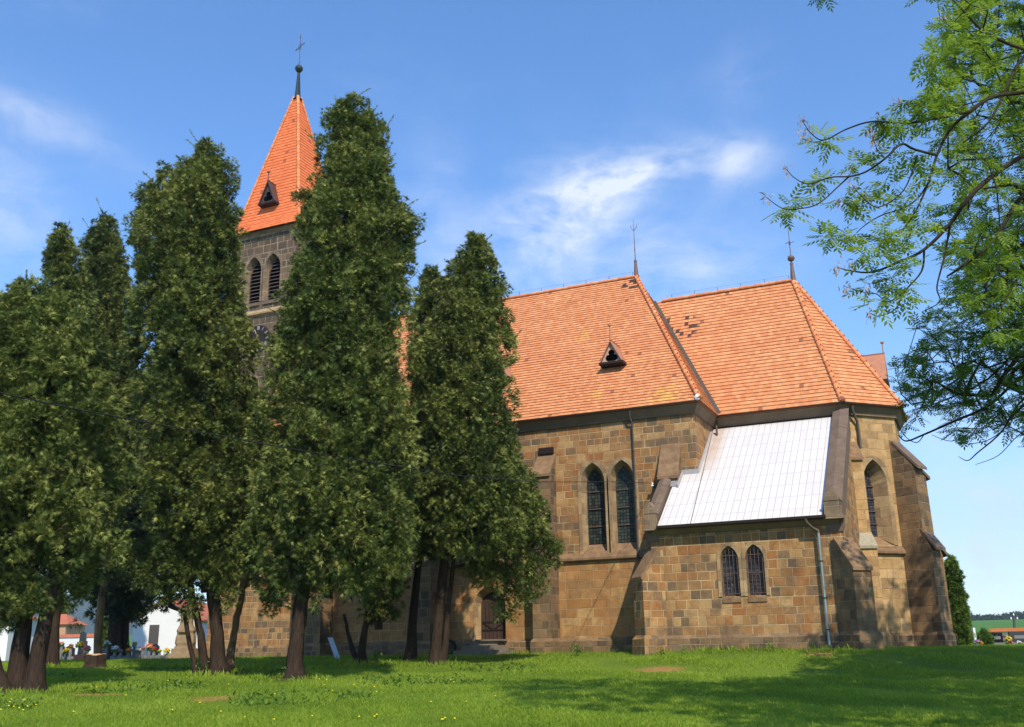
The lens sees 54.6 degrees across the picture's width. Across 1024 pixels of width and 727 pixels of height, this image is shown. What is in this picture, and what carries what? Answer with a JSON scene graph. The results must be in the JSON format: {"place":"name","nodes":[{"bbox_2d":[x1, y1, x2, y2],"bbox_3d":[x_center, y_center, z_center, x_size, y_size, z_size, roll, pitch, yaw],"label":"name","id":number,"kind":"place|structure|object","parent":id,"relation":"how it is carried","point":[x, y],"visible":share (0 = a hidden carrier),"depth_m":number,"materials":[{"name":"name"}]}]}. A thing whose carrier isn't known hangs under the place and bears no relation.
{"place":"outdoors","nodes":[
{"label":"outdoors","id":0,"kind":"place"},
{"bbox_2d":[34,594,206,634],"bbox_3d":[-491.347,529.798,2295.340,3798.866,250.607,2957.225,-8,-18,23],"label":"hills","id":1,"kind":"structure","parent":0,"point":[79,614],"depth_m":2477.66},
{"bbox_2d":[0,0,1023,615],"label":"sky","id":2,"kind":"structure","parent":0,"point":[549,129],"materials":[{"name":"blue"}]},
{"bbox_2d":[0,619,1023,726],"bbox_3d":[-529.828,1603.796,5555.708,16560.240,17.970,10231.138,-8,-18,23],"label":"lawn","id":3,"kind":"structure","parent":0,"point":[977,625],"depth_m":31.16,"materials":[{"name":"green plant"}]},
{"bbox_2d":[0,616,37,660],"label":"white outbuilding","id":4,"kind":"structure","parent":3,"relation":"on","point":[6,638],"depth_m":67.67,"materials":[{"name":"paint"}]},
{"bbox_2d":[60,642,64,656],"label":"flower bouquet","id":5,"kind":"object","parent":3,"relation":"on","point":[61,648],"visible":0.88,"depth_m":60.63,"materials":[{"name":"pink plant"}]},
{"bbox_2d":[63,648,69,659],"bbox_3d":[-24.887,16.215,55.270,0.378,0.760,0.398,-8,-18,23],"label":"flower bouquet","id":6,"kind":"object","parent":3,"relation":"on","point":[65,651],"visible":0.97,"depth_m":55.24,"materials":[{"name":"yellow plant"}]},
{"bbox_2d":[0,270,138,693],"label":"conifer tree","id":7,"kind":"object","parent":3,"relation":"on","point":[52,471],"visible":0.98,"depth_m":28.40,"materials":[{"name":"green plant"}]},
{"bbox_2d":[65,646,74,656],"bbox_3d":[-28.355,18.565,63.471,0.868,1.000,0.440,-1,-16,0],"label":"gravestone","id":8,"kind":"object","parent":3,"relation":"on","point":[73,650],"visible":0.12,"depth_m":63.47,"materials":[{"name":"grey stone"}]},
{"bbox_2d":[68,644,73,656],"bbox_3d":[-26.541,17.372,59.652,0.306,1.017,0.287,-8,-18,23],"label":"flower bouquet","id":9,"kind":"object","parent":3,"relation":"on","point":[70,651],"visible":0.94,"depth_m":59.62,"materials":[{"name":"grey stone"}]},
{"bbox_2d":[59,614,86,634],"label":"house","id":10,"kind":"structure","parent":3,"relation":"on","point":[65,619],"depth_m":110.00,"materials":[{"name":"paint"}]},
{"bbox_2d":[59,634,93,654],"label":"cemetery wall","id":11,"kind":"structure","parent":3,"relation":"on","point":[68,639],"depth_m":82.09,"materials":[{"name":"white paint"}]},
{"bbox_2d":[39,221,118,665],"bbox_3d":[-18.768,2.857,41.865,4.759,19.384,3.897,-2,-16,2],"label":"conifer tree","id":12,"kind":"object","parent":3,"relation":"on","point":[60,254],"visible":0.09,"depth_m":43.47,"materials":[{"name":"green plant"}]},
{"bbox_2d":[73,654,85,659],"bbox_3d":[-23.386,15.966,53.789,0.600,0.370,0.500,-1,-16,0],"label":"planter box","id":13,"kind":"object","parent":3,"relation":"on","point":[79,656],"visible":0.47,"depth_m":53.58,"materials":[{"name":"stone"}]},
{"bbox_2d":[75,641,84,653],"bbox_3d":[-24.348,16.185,55.826,0.485,1.108,0.495,-8,-18,23],"label":"flower bouquet","id":14,"kind":"object","parent":3,"relation":"on","point":[79,644],"visible":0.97,"depth_m":55.80,"materials":[{"name":"yellow plant"}]},
{"bbox_2d":[79,631,86,653],"bbox_3d":[-27.127,17.859,62.628,0.620,1.850,0.440,-1,-16,0],"label":"gravestone","id":15,"kind":"object","parent":3,"relation":"on","point":[83,636],"visible":0.37,"depth_m":62.73,"materials":[{"name":"grey stone"}]},
{"bbox_2d":[81,641,87,653],"bbox_3d":[-25.685,17.316,59.656,0.620,1.200,0.440,-1,-16,0],"label":"gravestone","id":16,"kind":"object","parent":3,"relation":"on","point":[86,643],"visible":0.32,"depth_m":59.68,"materials":[{"name":"grey stone"}]},
{"bbox_2d":[84,645,91,653],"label":"flower bouquet","id":17,"kind":"object","parent":3,"relation":"on","point":[87,648],"visible":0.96,"depth_m":55.30,"materials":[{"name":"purple plant"}]},
{"bbox_2d":[82,653,106,667],"bbox_3d":[-16.333,11.681,38.857,1.115,0.620,1.015,-1,-16,1],"label":"tree stump","id":18,"kind":"object","parent":3,"relation":"on","point":[96,660],"visible":0.86,"depth_m":38.58,"materials":[{"name":"brown wood"}]},
{"bbox_2d":[102,616,107,648],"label":"column conifer","id":19,"kind":"object","parent":3,"relation":"on","point":[104,635],"depth_m":75.22,"materials":[{"name":"green plant"}]},
{"bbox_2d":[104,640,110,659],"bbox_3d":[-24.005,16.973,58.693,0.498,1.172,0.427,-8,-18,23],"label":"flower bouquet","id":20,"kind":"object","parent":3,"relation":"on","point":[107,643],"visible":0.97,"depth_m":58.68,"materials":[{"name":"grey stone"}]},
{"bbox_2d":[65,198,155,653],"bbox_3d":[-18.542,2.394,46.628,6.926,22.548,4.462,-8,-18,23],"label":"conifer tree","id":21,"kind":"object","parent":3,"relation":"on","point":[106,266],"visible":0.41,"depth_m":47.85,"materials":[{"name":"green plant"}]},
{"bbox_2d":[111,645,118,658],"bbox_3d":[-23.104,16.829,57.706,0.461,0.874,0.502,-8,-18,23],"label":"flower bouquet","id":22,"kind":"object","parent":3,"relation":"on","point":[115,648],"visible":0.98,"depth_m":57.64,"materials":[{"name":"blue plant"}]},
{"bbox_2d":[118,649,122,659],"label":"flower bouquet","id":23,"kind":"object","parent":3,"relation":"on","point":[120,653],"visible":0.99,"depth_m":57.15,"materials":[{"name":"purple plant"}]},
{"bbox_2d":[110,656,140,659],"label":"grave kerb","id":24,"kind":"structure","parent":3,"relation":"on","point":[123,657],"depth_m":57.63,"materials":[{"name":"grey stone"}]},
{"bbox_2d":[64,374,187,658],"bbox_3d":[-23.899,8.167,61.905,8.092,20.150,7.403,-8,-18,23],"label":"conifer tree","id":25,"kind":"object","parent":3,"relation":"on","point":[122,608],"visible":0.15,"depth_m":59.73,"materials":[{"name":"green plant"}]},
{"bbox_2d":[125,647,131,658],"bbox_3d":[-22.128,16.741,57.194,0.378,0.729,0.376,-8,-18,23],"label":"flower bouquet","id":26,"kind":"object","parent":3,"relation":"on","point":[127,650],"visible":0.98,"depth_m":57.16,"materials":[{"name":"orange plant"}]},
{"bbox_2d":[132,642,136,655],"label":"flower bouquet","id":27,"kind":"object","parent":3,"relation":"on","point":[134,648],"visible":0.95,"depth_m":60.60,"materials":[{"name":"grey stone"}]},
{"bbox_2d":[135,647,140,658],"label":"flower bouquet","id":28,"kind":"object","parent":3,"relation":"on","point":[137,649],"visible":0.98,"depth_m":57.63,"materials":[{"name":"white plant"}]},
{"bbox_2d":[141,646,145,658],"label":"flower bouquet","id":29,"kind":"object","parent":3,"relation":"on","point":[142,651],"visible":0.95,"depth_m":58.62,"materials":[{"name":"grey stone"}]},
{"bbox_2d":[146,643,153,658],"bbox_3d":[-21.453,17.026,58.672,0.458,0.978,0.448,6,-18,-23],"label":"flower bouquet","id":30,"kind":"object","parent":3,"relation":"on","point":[148,645],"visible":0.92,"depth_m":58.62,"materials":[{"name":"orange plant"}]},
{"bbox_2d":[139,655,164,658],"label":"grave kerb","id":31,"kind":"structure","parent":3,"relation":"on","point":[156,656],"depth_m":58.61,"materials":[{"name":"grey stone"}]},
{"bbox_2d":[151,646,156,658],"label":"flower bouquet","id":32,"kind":"object","parent":3,"relation":"on","point":[154,648],"visible":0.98,"depth_m":57.65,"materials":[{"name":"red plant"}]},
{"bbox_2d":[153,644,159,654],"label":"gravestone","id":33,"kind":"object","parent":3,"relation":"on","point":[158,647],"visible":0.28,"depth_m":65.41,"materials":[{"name":"grey stone"}]},
{"bbox_2d":[163,648,170,658],"bbox_3d":[-19.742,16.584,56.720,0.457,0.692,0.418,-8,-18,23],"label":"flower bouquet","id":34,"kind":"object","parent":3,"relation":"on","point":[166,650],"visible":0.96,"depth_m":56.64,"materials":[{"name":"yellow plant"}]},
{"bbox_2d":[129,599,207,654],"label":"white chapel","id":35,"kind":"structure","parent":3,"relation":"on","point":[159,628],"depth_m":73.53,"materials":[{"name":"paint"}]},
{"bbox_2d":[147,625,158,654],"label":"door","id":36,"kind":"structure","parent":35,"relation":"in","point":[153,629],"depth_m":73.40,"materials":[{"name":"grey wood"}]},
{"bbox_2d":[167,608,198,658],"bbox_3d":[-18.091,15.013,55.080,1.480,2.850,1.184,-1,-16,0],"label":"stone statue","id":37,"kind":"object","parent":3,"relation":"on","point":[180,650],"visible":0.57,"depth_m":54.66,"materials":[{"name":"beige stone"}]},
{"bbox_2d":[113,133,277,674],"bbox_3d":[-11.688,0.838,36.225,6.071,20.532,5.587,-8,-18,23],"label":"conifer tree","id":38,"kind":"object","parent":3,"relation":"on","point":[188,271],"visible":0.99,"depth_m":35.03,"materials":[{"name":"green plant"}]},
{"bbox_2d":[195,661,209,673],"bbox_3d":[-10.373,10.312,33.505,0.606,0.505,0.483,3,-16,-12],"label":"weed plant","id":39,"kind":"object","parent":3,"relation":"on","point":[203,666],"visible":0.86,"depth_m":33.42,"materials":[{"name":"green plant"}]},
{"bbox_2d":[226,400,280,669],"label":"conifer tree","id":40,"kind":"object","parent":3,"relation":"on","point":[230,655],"visible":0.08,"depth_m":36.46,"materials":[{"name":"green plant"}]},
{"bbox_2d":[0,658,540,708],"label":"ground herbs","id":41,"kind":"object","parent":3,"relation":"on","point":[241,700],"visible":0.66,"depth_m":28.16,"materials":[{"name":"green plant"}]},
{"bbox_2d":[231,88,430,679],"bbox_3d":[-5.848,-0.229,33.754,7.259,21.284,5.930,-8,-18,23],"label":"conifer tree","id":42,"kind":"object","parent":3,"relation":"on","point":[334,393],"visible":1,"depth_m":32.22,"materials":[{"name":"green plant"}]},
{"bbox_2d":[328,637,339,658],"bbox_3d":[-7.479,11.963,41.688,0.698,0.882,0.154,-13,-20,35],"label":"leaning board","id":43,"kind":"object","parent":3,"relation":"on","point":[333,646],"visible":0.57,"depth_m":41.69,"materials":[{"name":"blue wood"}]},
{"bbox_2d":[370,651,381,662],"bbox_3d":[-5.247,11.375,38.349,0.439,0.580,0.532,8,-18,-28],"label":"weed plant","id":44,"kind":"object","parent":3,"relation":"on","point":[375,657],"visible":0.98,"depth_m":38.34,"materials":[{"name":"green plant"}]},
{"bbox_2d":[343,355,420,662],"bbox_3d":[-5.346,4.945,40.724,3.666,14.445,3.591,12,-20,-37],"label":"conifer tree","id":45,"kind":"object","parent":3,"relation":"on","point":[379,607],"visible":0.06,"depth_m":39.09,"materials":[{"name":"green plant"}]},
{"bbox_2d":[401,261,446,659],"bbox_3d":[-3.494,3.798,42.240,3.581,17.240,3.398,-8,-18,23],"label":"conifer tree","id":46,"kind":"object","parent":3,"relation":"on","point":[429,280],"visible":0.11,"depth_m":42.66,"materials":[{"name":"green plant"}]},
{"bbox_2d":[448,639,456,654],"bbox_3d":[-2.794,12.481,43.585,0.740,0.740,0.180,3,-16,-12],"label":"old tyre","id":47,"kind":"object","parent":3,"relation":"on","point":[454,645],"visible":0.36,"depth_m":43.59,"materials":[{"name":"black rubber"}]},
{"bbox_2d":[389,229,565,665],"bbox_3d":[-1.570,2.782,38.787,6.570,17.618,6.053,-8,-18,23],"label":"conifer tree","id":48,"kind":"object","parent":3,"relation":"on","point":[494,521],"visible":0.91,"depth_m":37.37,"materials":[{"name":"green plant"}]},
{"bbox_2d":[570,644,580,655],"bbox_3d":[2.544,11.312,38.966,0.494,0.591,0.488,9,-19,-31],"label":"weed plant","id":49,"kind":"object","parent":3,"relation":"on","point":[577,650],"visible":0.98,"depth_m":38.97,"materials":[{"name":"green plant"}]},
{"bbox_2d":[206,34,957,657],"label":"church","id":50,"kind":"structure","parent":3,"relation":"on","point":[748,436],"depth_m":43.44,"materials":[{"name":"stone"}]},
{"bbox_2d":[243,255,262,307],"bbox_3d":[-15.794,-5.018,60.998,1.480,3.385,0.530,-8,-18,23],"label":"window","id":51,"kind":"structure","parent":50,"relation":"in","point":[254,264],"depth_m":61.19,"materials":[{"name":"grey stone"}]},
{"bbox_2d":[261,251,282,304],"bbox_3d":[-14.487,-5.205,60.424,1.480,3.385,0.530,-8,-18,23],"label":"window","id":52,"kind":"structure","parent":50,"relation":"in","point":[273,263],"depth_m":60.61,"materials":[{"name":"grey stone"}]},
{"bbox_2d":[0,392,641,482],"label":"power cable","id":53,"kind":"object","parent":50,"relation":"attached to","point":[248,440],"visible":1,"depth_m":20.92,"materials":[{"name":"black rubber"}]},
{"bbox_2d":[474,587,505,639],"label":"door","id":54,"kind":"structure","parent":50,"relation":"in","point":[484,628],"depth_m":44.57,"materials":[{"name":"brown wood"}]},
{"bbox_2d":[578,459,610,553],"bbox_3d":[3.664,6.331,43.589,1.420,4.214,0.500,-8,-18,23],"label":"window","id":55,"kind":"structure","parent":50,"relation":"in","point":[592,493],"depth_m":43.70,"materials":[{"name":"stone"}]},
{"bbox_2d":[607,457,641,551],"bbox_3d":[4.899,6.154,43.047,1.420,4.214,0.500,-8,-18,23],"label":"window","id":56,"kind":"structure","parent":50,"relation":"in","point":[622,517],"depth_m":43.19,"materials":[{"name":"stone"}]},
{"bbox_2d":[716,543,743,602],"bbox_3d":[8.259,7.892,37.453,0.940,2.208,0.320,-8,-18,23],"label":"window","id":57,"kind":"structure","parent":50,"relation":"in","point":[729,561],"depth_m":37.49,"materials":[{"name":"stone"}]},
{"bbox_2d":[741,541,769,601],"bbox_3d":[9.122,7.769,37.074,0.940,2.208,0.320,-8,-18,23],"label":"window","id":58,"kind":"structure","parent":50,"relation":"in","point":[754,555],"depth_m":37.10,"materials":[{"name":"stone"}]},
{"bbox_2d":[863,455,898,547],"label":"window","id":59,"kind":"structure","parent":50,"relation":"in","point":[882,519],"depth_m":43.02,"materials":[{"name":"stone"}]},
{"bbox_2d":[655,644,665,654],"bbox_3d":[5.328,10.235,35.422,0.334,0.416,0.380,12,-20,-37],"label":"weed plant","id":60,"kind":"object","parent":3,"relation":"on","point":[660,652],"visible":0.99,"depth_m":35.43,"materials":[{"name":"green plant"}]},
{"bbox_2d":[766,641,776,651],"bbox_3d":[9.125,10.000,34.963,0.396,0.448,0.376,9,-19,-31],"label":"weed plant","id":61,"kind":"object","parent":3,"relation":"on","point":[770,646],"visible":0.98,"depth_m":34.95,"materials":[{"name":"green plant"}]},
{"bbox_2d":[759,0,1023,350],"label":"ash tree","id":62,"kind":"object","parent":3,"relation":"on","point":[1010,92],"visible":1,"depth_m":11.49,"materials":[{"name":"green plant"}]},
{"bbox_2d":[885,162,1023,464],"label":"ash tree","id":63,"kind":"object","parent":3,"relation":"on","point":[961,371],"visible":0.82,"depth_m":22.62,"materials":[{"name":"green plant"}]},
{"bbox_2d":[943,553,974,644],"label":"column conifer","id":64,"kind":"object","parent":3,"relation":"on","point":[960,607],"depth_m":50.14,"materials":[{"name":"green plant"}]},
{"bbox_2d":[972,628,976,644],"bbox_3d":[26.922,15.944,57.720,0.149,1.100,0.440,-1,-16,0],"label":"gravestone","id":65,"kind":"object","parent":3,"relation":"on","point":[974,633],"visible":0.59,"depth_m":57.73,"materials":[{"name":"grey stone"}]},
{"bbox_2d":[976,628,997,644],"bbox_3d":[28.483,16.506,59.536,1.366,1.389,1.256,-8,-18,23],"label":"round bush","id":66,"kind":"object","parent":3,"relation":"on","point":[984,635],"visible":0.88,"depth_m":59.42,"materials":[{"name":"green plant"}]},
{"bbox_2d":[969,611,1023,620],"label":"wood","id":67,"kind":"object","parent":3,"relation":"on","point":[1006,616],"visible":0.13,"depth_m":826.88,"materials":[{"name":"green plant"}]},
{"bbox_2d":[991,632,1005,644],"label":"gravestone","id":68,"kind":"object","parent":3,"relation":"on","point":[998,639],"visible":0.57,"depth_m":65.32,"materials":[{"name":"grey stone"}]},
{"bbox_2d":[988,628,1023,635],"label":"cemetery wall","id":69,"kind":"structure","parent":3,"relation":"on","point":[1004,631],"depth_m":77.83,"materials":[{"name":"beige paint"}]},
{"bbox_2d":[1004,636,1012,643],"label":"flower bouquet","id":70,"kind":"object","parent":3,"relation":"on","point":[1007,638],"visible":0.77,"depth_m":57.62,"materials":[{"name":"yellow plant"}]},
{"bbox_2d":[1010,613,1017,627],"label":"utility pole","id":71,"kind":"object","parent":3,"relation":"on","point":[1014,623],"visible":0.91,"depth_m":144.85,"materials":[{"name":"grey wood"}]},
{"bbox_2d":[1006,631,1023,643],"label":"gravestone","id":72,"kind":"object","parent":3,"relation":"on","point":[1015,636],"visible":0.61,"depth_m":63.43,"materials":[{"name":"grey stone"}]}
]}

